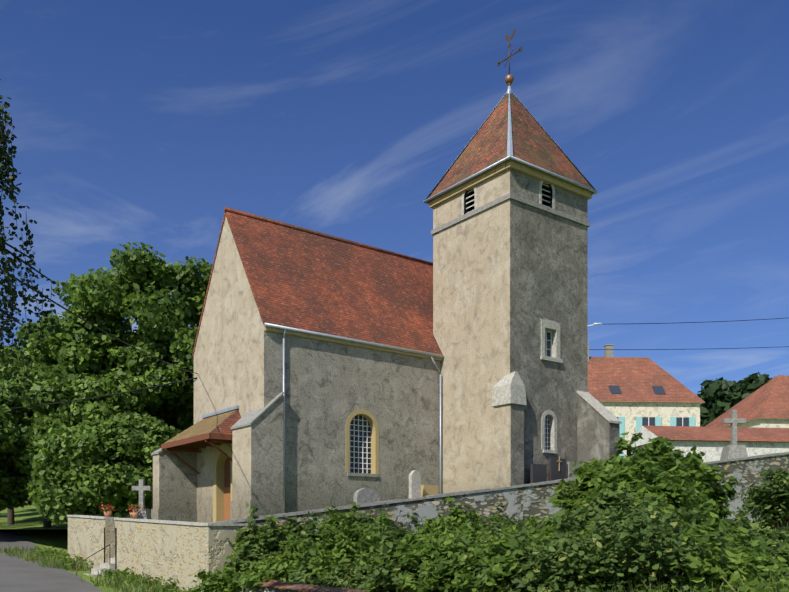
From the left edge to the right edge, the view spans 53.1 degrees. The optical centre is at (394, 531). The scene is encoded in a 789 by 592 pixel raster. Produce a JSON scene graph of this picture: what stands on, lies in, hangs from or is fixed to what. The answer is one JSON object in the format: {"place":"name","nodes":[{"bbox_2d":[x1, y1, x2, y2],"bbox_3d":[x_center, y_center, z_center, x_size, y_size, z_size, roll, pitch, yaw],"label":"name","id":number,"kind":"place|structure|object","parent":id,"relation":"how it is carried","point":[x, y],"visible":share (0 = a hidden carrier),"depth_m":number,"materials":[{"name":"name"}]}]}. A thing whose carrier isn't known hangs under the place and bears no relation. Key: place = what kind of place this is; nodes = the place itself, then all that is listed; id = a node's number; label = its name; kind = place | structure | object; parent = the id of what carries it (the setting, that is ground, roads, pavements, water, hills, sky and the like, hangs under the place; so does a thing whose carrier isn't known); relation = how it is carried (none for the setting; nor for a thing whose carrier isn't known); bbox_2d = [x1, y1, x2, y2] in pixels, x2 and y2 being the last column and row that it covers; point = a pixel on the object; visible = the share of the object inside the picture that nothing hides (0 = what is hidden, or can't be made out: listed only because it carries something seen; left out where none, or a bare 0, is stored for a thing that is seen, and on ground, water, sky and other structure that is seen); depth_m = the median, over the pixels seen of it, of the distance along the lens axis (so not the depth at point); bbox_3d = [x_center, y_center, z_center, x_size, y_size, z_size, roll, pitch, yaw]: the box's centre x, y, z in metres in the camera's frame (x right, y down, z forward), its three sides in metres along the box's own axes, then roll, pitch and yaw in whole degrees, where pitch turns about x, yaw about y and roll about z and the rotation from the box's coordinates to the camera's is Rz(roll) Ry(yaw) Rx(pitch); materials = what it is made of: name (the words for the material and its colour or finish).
{"place":"outdoors","nodes":[
{"label":"outdoors","id":0,"kind":"place"},
{"bbox_2d":[0,531,101,591],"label":"road","id":1,"kind":"structure","parent":0,"point":[17,574],"depth_m":25.76,"materials":[{"name":"grey asphalt"}]},
{"bbox_2d":[0,513,150,528],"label":"churchyard ground","id":2,"kind":"structure","parent":0,"point":[59,526],"depth_m":52.33,"materials":[{"name":"green plant"}]},
{"bbox_2d":[33,242,211,431],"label":"tree","id":3,"kind":"object","parent":2,"relation":"on","point":[142,286],"depth_m":42.74,"materials":[{"name":"green plant"}]},
{"bbox_2d":[9,318,122,364],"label":"big tree leaves","id":4,"kind":"object","parent":3,"relation":"attached to","point":[31,341],"visible":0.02,"depth_m":49.17,"materials":[{"name":"green plant"}]},
{"bbox_2d":[151,395,283,521],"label":"nave buttresses","id":5,"kind":"structure","parent":2,"relation":"on","point":[257,461],"depth_m":27.39,"materials":[{"name":"paint"}]},
{"bbox_2d":[151,392,283,454],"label":"buttress caps","id":6,"kind":"object","parent":5,"relation":"attached to","point":[249,418],"visible":0.57,"depth_m":27.36,"materials":[{"name":"grey stone"}]},
{"bbox_2d":[194,216,440,522],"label":"church nave","id":7,"kind":"structure","parent":2,"relation":"on","point":[330,387],"depth_m":29.53,"materials":[{"name":"beige paint"}]},
{"bbox_2d":[161,405,240,473],"bbox_3d":[-7.206,-3.459,29.619,1.480,2.300,4.510,0,0,-37],"label":"door canopy","id":8,"kind":"object","parent":7,"relation":"attached to","point":[213,429],"visible":0.85,"depth_m":29.13,"materials":[{"name":"tile"}]},
{"bbox_2d":[224,458,230,520],"bbox_3d":[-6.189,-1.484,30.045,0.085,3.250,1.280,0,0,-37],"label":"church door","id":9,"kind":"structure","parent":7,"relation":"in","point":[227,484],"depth_m":30.32,"materials":[{"name":"brown wood"}]},
{"bbox_2d":[192,207,442,355],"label":"church roof","id":10,"kind":"structure","parent":7,"relation":"on","point":[298,277],"depth_m":30.77,"materials":[{"name":"red tile"}]},
{"bbox_2d":[213,326,441,521],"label":"stone trim","id":11,"kind":"structure","parent":7,"relation":"attached to","point":[226,448],"depth_m":29.82,"materials":[{"name":"beige stone"}]},
{"bbox_2d":[264,323,443,512],"bbox_3d":[-1.261,-3.430,29.616,8.091,7.542,0.180,0,0,-37],"label":"drainpipe","id":12,"kind":"object","parent":7,"relation":"attached to","point":[285,328],"visible":0.83,"depth_m":28.92,"materials":[{"name":"silver metal"}]},
{"bbox_2d":[349,415,370,473],"bbox_3d":[-1.394,-3.359,30.049,1.300,2.400,0.110,0,0,-37],"label":"nave window","id":13,"kind":"structure","parent":7,"relation":"attached to","point":[359,445],"depth_m":30.09,"materials":[{"name":"white glass"}]},
{"bbox_2d":[354,488,379,503],"bbox_3d":[-0.373,-0.777,25.890,1.250,1.400,2.150,0,0,-37],"label":"gravestone","id":14,"kind":"object","parent":2,"relation":"on","point":[365,495],"visible":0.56,"depth_m":26.50,"materials":[{"name":"grey stone"}]},
{"bbox_2d":[409,470,420,498],"bbox_3d":[1.285,-1.366,27.261,0.720,1.650,2.130,0,0,-37],"label":"gravestone","id":15,"kind":"object","parent":2,"relation":"on","point":[414,483],"visible":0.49,"depth_m":27.92,"materials":[{"name":"stone"}]},
{"bbox_2d":[421,485,437,496],"bbox_3d":[1.834,-1.136,28.192,1.000,1.150,2.150,0,0,-37],"label":"tomb","id":16,"kind":"object","parent":2,"relation":"on","point":[426,490],"visible":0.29,"depth_m":28.78,"materials":[{"name":"stone"}]},
{"bbox_2d":[530,464,546,483],"bbox_3d":[5.928,-1.711,28.587,1.050,1.600,2.110,0,0,-37],"label":"granite tomb","id":17,"kind":"object","parent":2,"relation":"on","point":[538,473],"visible":0.32,"depth_m":29.25,"materials":[{"name":"grey stone"}]},
{"bbox_2d":[494,393,619,487],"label":"tower buttresses","id":18,"kind":"structure","parent":2,"relation":"on","point":[598,434],"depth_m":29.23,"materials":[{"name":"beige paint"}]},
{"bbox_2d":[491,371,526,406],"bbox_3d":[4.232,-5.269,29.201,0.840,1.220,1.000,0,0,-37],"label":"buttress cap","id":19,"kind":"object","parent":18,"relation":"on","point":[509,388],"visible":0.93,"depth_m":28.89,"materials":[{"name":"grey stone"}]},
{"bbox_2d":[577,391,621,423],"bbox_3d":[7.971,-4.929,30.940,0.720,1.540,1.710,0,0,-37],"label":"buttress cap","id":20,"kind":"object","parent":18,"relation":"attached to","point":[600,408],"visible":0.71,"depth_m":30.77,"materials":[{"name":"stone"}]},
{"bbox_2d":[549,458,565,480],"bbox_3d":[6.765,-1.912,29.221,1.150,1.750,2.110,0,0,-37],"label":"granite tomb","id":21,"kind":"object","parent":2,"relation":"on","point":[555,473],"visible":0.32,"depth_m":29.85,"materials":[{"name":"grey stone"}]},
{"bbox_2d":[567,461,578,477],"bbox_3d":[7.521,-1.926,29.796,1.000,1.550,2.110,0,0,-37],"label":"granite tomb","id":22,"kind":"object","parent":2,"relation":"on","point":[569,467],"visible":0.21,"depth_m":30.37,"materials":[{"name":"grey stone"}]},
{"bbox_2d":[631,426,788,461],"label":"white outbuilding","id":23,"kind":"structure","parent":2,"relation":"on","point":[710,442],"depth_m":49.45,"materials":[{"name":"paint"}]},
{"bbox_2d":[720,410,747,459],"bbox_3d":[14.807,-3.602,34.415,1.150,3.400,1.150,0,0,1],"label":"cross","id":24,"kind":"object","parent":2,"relation":"on","point":[733,450],"visible":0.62,"depth_m":34.31,"materials":[{"name":"grey stone"}]},
{"bbox_2d":[14,361,147,496],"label":"tree leaves","id":25,"kind":"object","parent":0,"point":[71,414],"visible":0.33,"depth_m":41.27,"materials":[{"name":"green plant"}]},
{"bbox_2d":[132,479,151,518],"bbox_3d":[-8.585,-0.669,26.788,0.750,2.220,0.750,0,0,1],"label":"cross","id":26,"kind":"object","parent":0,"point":[141,488],"visible":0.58,"depth_m":26.71,"materials":[{"name":"grey stone"}]},
{"bbox_2d":[0,498,787,591],"bbox_3d":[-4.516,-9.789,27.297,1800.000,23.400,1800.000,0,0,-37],"label":"ground","id":27,"kind":"structure","parent":0,"point":[56,539],"depth_m":46.46,"materials":[{"name":"green plant"}]},
{"bbox_2d":[0,345,32,524],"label":"tree leaves","id":28,"kind":"object","parent":27,"relation":"on","point":[7,350],"depth_m":55.20,"materials":[{"name":"green plant"}]},
{"bbox_2d":[0,386,32,478],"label":"tree leaves","id":29,"kind":"object","parent":27,"relation":"on","point":[6,423],"visible":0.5,"depth_m":41.02,"materials":[{"name":"green plant"}]},
{"bbox_2d":[0,392,37,510],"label":"tree leaves","id":30,"kind":"object","parent":27,"relation":"on","point":[13,494],"visible":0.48,"depth_m":42.88,"materials":[{"name":"green plant"}]},
{"bbox_2d":[0,79,58,415],"bbox_3d":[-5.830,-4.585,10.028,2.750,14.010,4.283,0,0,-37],"label":"birch tree","id":31,"kind":"object","parent":27,"relation":"on","point":[18,258],"visible":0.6,"depth_m":10.35,"materials":[{"name":"green plant"}]},
{"bbox_2d":[0,347,65,527],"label":"tree leaves","id":32,"kind":"object","parent":27,"relation":"on","point":[11,385],"depth_m":47.95,"materials":[{"name":"green plant"}]},
{"bbox_2d":[27,434,152,525],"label":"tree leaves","id":33,"kind":"object","parent":27,"relation":"on","point":[68,500],"visible":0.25,"depth_m":38.02,"materials":[{"name":"green plant"}]},
{"bbox_2d":[85,527,116,576],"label":"church steps","id":34,"kind":"structure","parent":27,"relation":"on","point":[110,536],"depth_m":28.01,"materials":[{"name":"stone"}]},
{"bbox_2d":[76,544,109,575],"bbox_3d":[-10.223,1.184,26.796,1.135,1.515,0.035,0,0,-37],"label":"step handrail","id":35,"kind":"object","parent":34,"relation":"attached to","point":[93,554],"visible":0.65,"depth_m":26.87,"materials":[{"name":"metal"}]},
{"bbox_2d":[39,412,181,513],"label":"tree leaves","id":36,"kind":"object","parent":27,"relation":"on","point":[123,437],"visible":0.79,"depth_m":37.48,"materials":[{"name":"green plant"}]},
{"bbox_2d":[68,517,250,591],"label":"retaining wall","id":37,"kind":"structure","parent":27,"relation":"on","point":[182,554],"depth_m":23.84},
{"bbox_2d":[67,515,250,525],"bbox_3d":[-8.582,-0.422,26.792,1.290,0.527,13.690,0,0,-37],"label":"wall coping","id":38,"kind":"object","parent":37,"relation":"on","point":[174,522],"visible":0.91,"depth_m":23.37,"materials":[{"name":"stone"}]},
{"bbox_2d":[99,502,115,516],"bbox_3d":[-10.408,-0.807,28.538,0.634,0.547,0.620,0,0,-37],"label":"flower pot","id":39,"kind":"object","parent":38,"relation":"on","point":[107,513],"visible":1,"depth_m":28.42,"materials":[{"name":"brown ceramic"}]},
{"bbox_2d":[126,504,142,518],"bbox_3d":[-8.684,-0.686,26.266,0.494,0.499,0.707,0,0,19],"label":"flower pot","id":40,"kind":"object","parent":38,"relation":"on","point":[134,515],"visible":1,"depth_m":26.21,"materials":[{"name":"brown ceramic"}]},
{"bbox_2d":[234,585,301,591],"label":"garden wall","id":41,"kind":"structure","parent":27,"relation":"on","point":[263,589],"depth_m":19.15,"materials":[{"name":"stone"}]},
{"bbox_2d":[237,577,374,591],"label":"garden wall tiles","id":42,"kind":"object","parent":41,"relation":"on","point":[294,586],"visible":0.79,"depth_m":17.67,"materials":[{"name":"brown tile"}]},
{"bbox_2d":[0,544,788,591],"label":"tall grass","id":43,"kind":"structure","parent":27,"relation":"on","point":[125,587],"depth_m":23.87,"materials":[{"name":"green plant"}]},
{"bbox_2d":[27,502,788,591],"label":"weeds","id":44,"kind":"object","parent":27,"relation":"on","point":[124,573],"visible":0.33,"depth_m":23.51,"materials":[{"name":"green plant"}]},
{"bbox_2d":[237,454,788,536],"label":"cemetery wall","id":45,"kind":"structure","parent":27,"relation":"on","point":[524,503],"depth_m":25.23,"materials":[{"name":"grey stone"}]},
{"bbox_2d":[212,452,788,522],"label":"wall coping","id":46,"kind":"object","parent":45,"relation":"attached to","point":[435,496],"visible":0.67,"depth_m":24.09,"materials":[{"name":"grey stone"}]},
{"bbox_2d":[588,343,704,457],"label":"cream house","id":47,"kind":"structure","parent":27,"relation":"on","point":[633,395],"depth_m":61.73,"materials":[{"name":"tile"}]},
{"bbox_2d":[700,399,716,426],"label":"tree leaves","id":48,"kind":"object","parent":27,"relation":"on","point":[706,416],"visible":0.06,"depth_m":99.79,"materials":[{"name":"green plant"}]},
{"bbox_2d":[697,371,774,426],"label":"tree leaves","id":49,"kind":"object","parent":27,"relation":"on","point":[727,395],"visible":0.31,"depth_m":96.94,"materials":[{"name":"green plant"}]},
{"bbox_2d":[705,375,788,427],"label":"house","id":50,"kind":"structure","parent":27,"relation":"on","point":[766,405],"depth_m":60.75,"materials":[{"name":"red tile"}]},
{"bbox_2d":[0,0,788,394],"label":"sky","id":51,"kind":"structure","parent":0,"point":[138,121],"materials":[{"name":"blue"}]},
{"bbox_2d":[179,432,788,591],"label":"bushes","id":52,"kind":"object","parent":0,"point":[670,473],"depth_m":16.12,"materials":[{"name":"green plant"}]},
{"bbox_2d":[433,168,587,493],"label":"church tower","id":53,"kind":"structure","parent":0,"point":[509,275],"depth_m":30.55,"materials":[{"name":"beige paint"}]},
{"bbox_2d":[466,184,549,212],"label":"louvers","id":54,"kind":"object","parent":53,"relation":"in","point":[473,195],"visible":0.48,"depth_m":30.78,"materials":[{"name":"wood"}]},
{"bbox_2d":[429,159,591,453],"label":"stone trim","id":55,"kind":"structure","parent":53,"relation":"attached to","point":[542,177],"depth_m":30.40,"materials":[{"name":"grey stone"}]},
{"bbox_2d":[428,93,592,201],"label":"tower roof","id":56,"kind":"structure","parent":53,"relation":"on","point":[534,143],"depth_m":31.12,"materials":[{"name":"red tile"}]},
{"bbox_2d":[497,29,521,85],"bbox_3d":[4.679,-19.259,32.152,0.380,2.200,1.360,0,0,-37],"label":"weathervane cross","id":57,"kind":"object","parent":56,"relation":"on","point":[509,78],"visible":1,"depth_m":32.09,"materials":[{"name":"brown metal"}]},
{"bbox_2d":[423,85,597,203],"bbox_3d":[4.679,-15.891,32.152,5.010,4.595,5.010,0,0,-37],"label":"flashing","id":58,"kind":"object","parent":56,"relation":"attached to","point":[510,152],"visible":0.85,"depth_m":30.80,"materials":[{"name":"silver metal"}]},
{"bbox_2d":[545,330,551,449],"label":"tower windows","id":59,"kind":"structure","parent":53,"relation":"in","point":[548,343],"depth_m":30.63,"materials":[{"name":"black glass"}]},
{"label":"cable bracket","id":60,"kind":"object","parent":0,"visible":0},
{"bbox_2d":[0,268,788,408],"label":"cables","id":61,"kind":"object","parent":60,"relation":"attached to","point":[1,269],"visible":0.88,"depth_m":32.96,"materials":[{"name":"black plastic"}]}
]}

